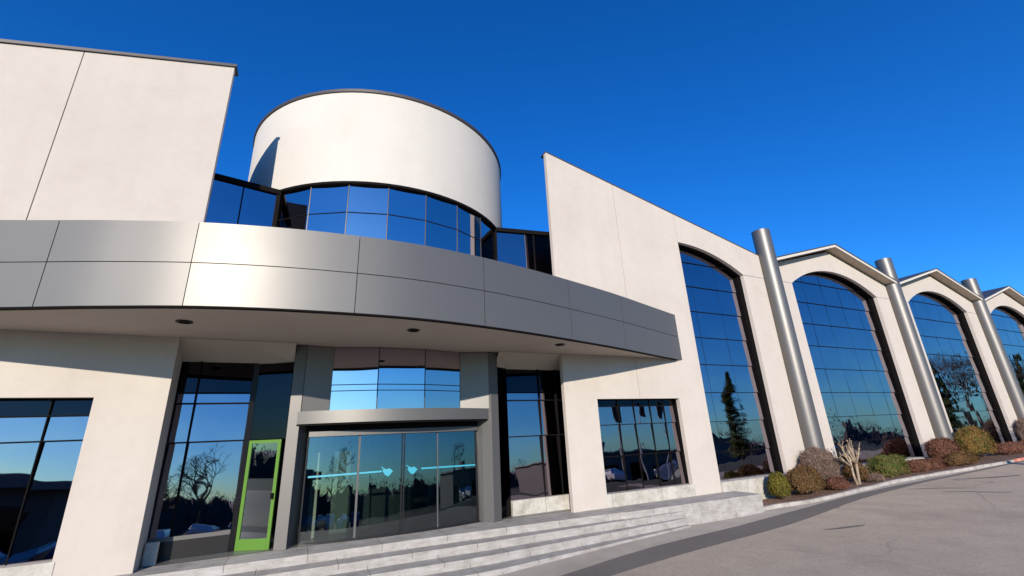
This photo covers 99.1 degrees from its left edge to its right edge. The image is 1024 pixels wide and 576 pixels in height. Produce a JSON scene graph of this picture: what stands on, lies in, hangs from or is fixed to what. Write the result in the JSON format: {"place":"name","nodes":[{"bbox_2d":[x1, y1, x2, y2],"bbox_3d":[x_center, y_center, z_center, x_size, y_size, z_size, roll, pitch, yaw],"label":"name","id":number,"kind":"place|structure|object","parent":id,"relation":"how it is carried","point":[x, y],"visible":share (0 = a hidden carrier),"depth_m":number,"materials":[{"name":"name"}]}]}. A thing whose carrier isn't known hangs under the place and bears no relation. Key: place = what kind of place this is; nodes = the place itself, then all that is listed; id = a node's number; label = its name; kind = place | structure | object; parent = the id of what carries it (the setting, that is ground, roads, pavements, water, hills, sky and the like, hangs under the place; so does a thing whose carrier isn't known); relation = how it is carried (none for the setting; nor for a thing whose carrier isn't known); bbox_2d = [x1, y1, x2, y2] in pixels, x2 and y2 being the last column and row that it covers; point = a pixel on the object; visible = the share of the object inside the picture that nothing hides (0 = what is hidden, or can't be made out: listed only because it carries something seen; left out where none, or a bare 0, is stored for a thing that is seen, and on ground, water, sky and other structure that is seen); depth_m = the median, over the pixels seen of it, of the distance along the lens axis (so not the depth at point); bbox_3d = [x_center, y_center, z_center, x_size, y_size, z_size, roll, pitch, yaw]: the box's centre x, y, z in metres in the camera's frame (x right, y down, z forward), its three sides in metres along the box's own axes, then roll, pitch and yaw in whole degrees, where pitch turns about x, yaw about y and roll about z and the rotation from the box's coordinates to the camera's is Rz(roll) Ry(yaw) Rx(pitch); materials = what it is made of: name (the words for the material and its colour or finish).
{"place":"outdoors","nodes":[
{"label":"outdoors","id":0,"kind":"place"},
{"bbox_2d":[0,0,1023,294],"label":"sky","id":1,"kind":"structure","parent":0,"point":[874,130],"materials":[{"name":"blue"}]},
{"bbox_2d":[498,464,1002,575],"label":"pavement","id":2,"kind":"structure","parent":0,"point":[561,567],"depth_m":10.70,"materials":[{"name":"concrete"}]},
{"bbox_2d":[762,452,1023,505],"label":"planting bed","id":3,"kind":"object","parent":2,"relation":"on","point":[986,459],"visible":0.52,"depth_m":17.06,"materials":[{"name":"brown soil"}]},
{"bbox_2d":[765,471,790,498],"bbox_3d":[9.081,6.705,14.911,0.786,0.900,0.831,6,-20,-25],"label":"round shrub","id":4,"kind":"object","parent":3,"relation":"on","point":[778,485],"visible":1,"depth_m":14.70,"materials":[{"name":"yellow plant"}]},
{"bbox_2d":[784,464,825,493],"bbox_3d":[10.248,6.668,15.344,1.748,1.021,1.053,6,-20,-25],"label":"round shrub","id":5,"kind":"object","parent":3,"relation":"on","point":[805,479],"visible":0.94,"depth_m":15.01,"materials":[{"name":"brown plant"}]},
{"bbox_2d":[798,444,843,479],"bbox_3d":[11.531,6.627,16.407,2.342,1.444,0.863,6,-20,-25],"label":"round shrub","id":6,"kind":"object","parent":3,"relation":"on","point":[825,464],"visible":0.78,"depth_m":16.18,"materials":[{"name":"brown plant"}]},
{"bbox_2d":[824,476,849,489],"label":"round shrub","id":7,"kind":"object","parent":3,"relation":"on","point":[838,483],"visible":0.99,"depth_m":15.46,"materials":[{"name":"brown plant"}]},
{"bbox_2d":[833,438,860,484],"bbox_3d":[12.842,6.617,16.532,1.868,1.733,0.573,6,-20,-25],"label":"pruned tree","id":8,"kind":"object","parent":3,"relation":"on","point":[854,460],"visible":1,"depth_m":16.57,"materials":[{"name":"beige plant"}]},
{"bbox_2d":[841,462,869,479],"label":"round shrub","id":9,"kind":"object","parent":3,"relation":"on","point":[863,472],"visible":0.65,"depth_m":16.78,"materials":[{"name":"brown plant"}]},
{"bbox_2d":[863,472,885,481],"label":"round shrub","id":10,"kind":"object","parent":3,"relation":"on","point":[875,477],"visible":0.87,"depth_m":16.60,"materials":[{"name":"brown plant"}]},
{"bbox_2d":[865,454,912,477],"bbox_3d":[15.549,7.282,18.000,2.166,0.893,0.973,6,-20,-25],"label":"bush","id":11,"kind":"object","parent":3,"relation":"on","point":[891,465],"visible":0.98,"depth_m":17.71,"materials":[{"name":"green plant"}]},
{"bbox_2d":[907,457,948,471],"bbox_3d":[17.779,7.606,18.896,3.626,0.580,1.071,6,-20,-25],"label":"hedge","id":12,"kind":"object","parent":3,"relation":"on","point":[919,465],"visible":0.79,"depth_m":18.50,"materials":[{"name":"brown plant"}]},
{"bbox_2d":[923,436,961,458],"bbox_3d":[20.017,7.394,20.232,2.655,1.065,1.105,6,-20,-25],"label":"round shrub","id":13,"kind":"object","parent":3,"relation":"on","point":[941,448],"visible":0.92,"depth_m":19.84,"materials":[{"name":"brown plant"}]},
{"bbox_2d":[943,450,979,465],"bbox_3d":[20.176,7.614,19.642,3.014,0.676,0.894,6,-20,-25],"label":"round shrub","id":14,"kind":"object","parent":3,"relation":"on","point":[962,458],"visible":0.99,"depth_m":19.29,"materials":[{"name":"brown plant"}]},
{"bbox_2d":[953,424,998,456],"bbox_3d":[22.738,7.500,21.520,3.234,1.572,1.306,6,-20,-25],"label":"round shrub","id":15,"kind":"object","parent":3,"relation":"on","point":[977,441],"visible":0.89,"depth_m":21.06,"materials":[{"name":"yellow plant"}]},
{"bbox_2d":[992,440,1023,453],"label":"hedge","id":16,"kind":"object","parent":3,"relation":"on","point":[1012,447],"visible":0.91,"depth_m":22.01,"materials":[{"name":"brown plant"}]},
{"bbox_2d":[1014,417,1023,440],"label":"round shrub","id":17,"kind":"object","parent":3,"relation":"on","point":[1019,426],"visible":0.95,"depth_m":24.67,"materials":[{"name":"brown plant"}]},
{"bbox_2d":[764,457,1023,510],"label":"kerb","id":18,"kind":"structure","parent":2,"relation":"on","point":[825,497],"depth_m":16.05,"materials":[{"name":"concrete"}]},
{"bbox_2d":[612,461,1023,575],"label":"road","id":19,"kind":"structure","parent":0,"point":[938,529],"depth_m":9.94,"materials":[{"name":"grey asphalt"}]},
{"bbox_2d":[562,460,1023,575],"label":"dark asphalt band","id":20,"kind":"object","parent":19,"relation":"on","point":[627,562],"visible":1,"depth_m":10.91,"materials":[{"name":"grey asphalt"}]},
{"bbox_2d":[823,525,864,529],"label":"tar repair","id":21,"kind":"structure","parent":19,"relation":"on","point":[844,527],"depth_m":11.27,"materials":[{"name":"grey asphalt"}]},
{"bbox_2d":[953,475,1020,479],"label":"tar repair","id":22,"kind":"structure","parent":19,"relation":"on","point":[990,477],"depth_m":16.53,"materials":[{"name":"grey"}]},
{"bbox_3d":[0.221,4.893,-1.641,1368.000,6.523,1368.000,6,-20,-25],"label":"ground","id":23,"kind":"structure","parent":0,"visible":0},
{"bbox_2d":[117,491,764,575],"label":"entrance steps","id":24,"kind":"structure","parent":23,"relation":"on","point":[505,546],"depth_m":9.80,"materials":[{"name":"concrete"}]},
{"bbox_2d":[0,39,1023,575],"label":"office building","id":25,"kind":"structure","parent":23,"relation":"on","point":[340,315],"depth_m":10.96,"materials":[{"name":"beige paint"}]},
{"bbox_2d":[0,398,93,575],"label":"square window","id":26,"kind":"structure","parent":25,"relation":"in","point":[41,439],"depth_m":8.04,"materials":[{"name":"blue glass"}]},
{"bbox_2d":[142,541,159,566],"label":"stone block","id":27,"kind":"structure","parent":25,"relation":"on","point":[150,553],"depth_m":8.49,"materials":[{"name":"grey stone"}]},
{"bbox_2d":[147,361,253,561],"bbox_3d":[-6.860,3.630,9.543,1.642,4.013,0.101,7,-21,-26],"label":"recess window","id":28,"kind":"structure","parent":25,"relation":"in","point":[192,514],"depth_m":9.53,"materials":[{"name":"blue glass"}]},
{"bbox_2d":[205,179,276,226],"bbox_3d":[-7.594,-1.293,11.759,2.008,3.386,0.027,11,-23,-35],"label":"terrace window","id":29,"kind":"structure","parent":25,"relation":"in","point":[229,203],"depth_m":12.15,"materials":[{"name":"blue glass"}]},
{"bbox_2d":[234,439,281,550],"bbox_3d":[-5.613,4.545,9.669,0.717,2.229,0.352,4,-20,-20],"label":"green door","id":30,"kind":"structure","parent":25,"relation":"in","point":[255,521],"depth_m":9.67,"materials":[{"name":"green paint"}]},
{"bbox_2d":[276,187,310,229],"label":"drum window","id":31,"kind":"structure","parent":25,"relation":"in","point":[293,207],"depth_m":12.59,"materials":[{"name":"blue glass"}]},
{"bbox_2d":[307,185,348,233],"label":"drum window","id":32,"kind":"structure","parent":25,"relation":"in","point":[328,204],"depth_m":12.41,"materials":[{"name":"blue glass"}]},
{"bbox_2d":[330,348,378,409],"bbox_3d":[-3.933,2.339,10.923,1.107,1.704,0.023,1,-19,-11],"label":"lobby clerestory window","id":33,"kind":"structure","parent":25,"relation":"in","point":[355,370],"depth_m":10.94,"materials":[{"name":"blue glass"}]},
{"bbox_2d":[346,185,387,238],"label":"drum window","id":34,"kind":"structure","parent":25,"relation":"in","point":[367,205],"depth_m":12.48,"materials":[{"name":"blue glass"}]},
{"bbox_2d":[297,421,478,545],"bbox_3d":[-2.807,4.653,10.772,4.264,2.508,0.399,6,-20,-25],"label":"sliding door","id":35,"kind":"structure","parent":25,"relation":"in","point":[361,481],"depth_m":10.55,"materials":[{"name":"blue glass"}]},
{"bbox_2d":[377,348,424,408],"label":"lobby clerestory window","id":36,"kind":"structure","parent":25,"relation":"in","point":[401,384],"depth_m":11.30,"materials":[{"name":"blue glass"}]},
{"bbox_2d":[387,188,425,244],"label":"drum window","id":37,"kind":"structure","parent":25,"relation":"in","point":[406,211],"depth_m":12.81,"materials":[{"name":"blue glass"}]},
{"bbox_2d":[426,195,456,251],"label":"drum window","id":38,"kind":"structure","parent":25,"relation":"in","point":[441,215],"depth_m":13.38,"materials":[{"name":"blue glass"}]},
{"bbox_2d":[425,350,459,407],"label":"lobby clerestory window","id":39,"kind":"structure","parent":25,"relation":"in","point":[442,378],"depth_m":11.89,"materials":[{"name":"blue glass"}]},
{"bbox_2d":[458,205,480,256],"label":"drum window","id":40,"kind":"structure","parent":25,"relation":"in","point":[469,240],"depth_m":14.15,"materials":[{"name":"blue glass"}]},
{"bbox_2d":[481,218,494,259],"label":"drum window","id":41,"kind":"structure","parent":25,"relation":"in","point":[487,232],"depth_m":15.08,"materials":[{"name":"blue glass"}]},
{"bbox_2d":[497,232,552,274],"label":"terrace window","id":42,"kind":"structure","parent":25,"relation":"in","point":[533,252],"depth_m":15.87,"materials":[{"name":"blue glass"}]},
{"bbox_2d":[506,369,569,515],"bbox_3d":[0.867,4.442,13.004,2.144,4.013,0.207,7,-21,-25],"label":"recess window","id":43,"kind":"structure","parent":25,"relation":"in","point":[537,447],"depth_m":12.96,"materials":[{"name":"blue glass"}]},
{"bbox_2d":[597,399,695,507],"bbox_3d":[4.201,5.415,13.754,3.511,3.819,0.308,6,-20,-25],"label":"square window","id":44,"kind":"structure","parent":25,"relation":"in","point":[644,460],"depth_m":13.91,"materials":[{"name":"blue glass"}]},
{"bbox_2d":[678,244,793,499],"bbox_3d":[8.344,3.046,16.726,3.625,9.904,0.433,6,-20,-25],"label":"arched window","id":45,"kind":"structure","parent":25,"relation":"in","point":[734,388],"depth_m":16.87,"materials":[{"name":"blue glass"}]},
{"bbox_2d":[792,272,929,480],"bbox_3d":[16.048,3.783,20.349,7.102,9.655,0.433,6,-20,-25],"label":"arched window","id":46,"kind":"structure","parent":25,"relation":"in","point":[845,350],"depth_m":20.64,"materials":[{"name":"blue glass"}]},
{"bbox_2d":[908,292,1012,455],"bbox_3d":[25.250,4.706,24.661,7.102,9.451,0.433,6,-20,-25],"label":"arched window","id":47,"kind":"structure","parent":25,"relation":"in","point":[941,325],"depth_m":25.15,"materials":[{"name":"blue glass"}]},
{"bbox_2d":[991,306,1023,394],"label":"arched window","id":48,"kind":"structure","parent":25,"relation":"in","point":[1010,328],"depth_m":29.77,"materials":[{"name":"blue glass"}]}
]}

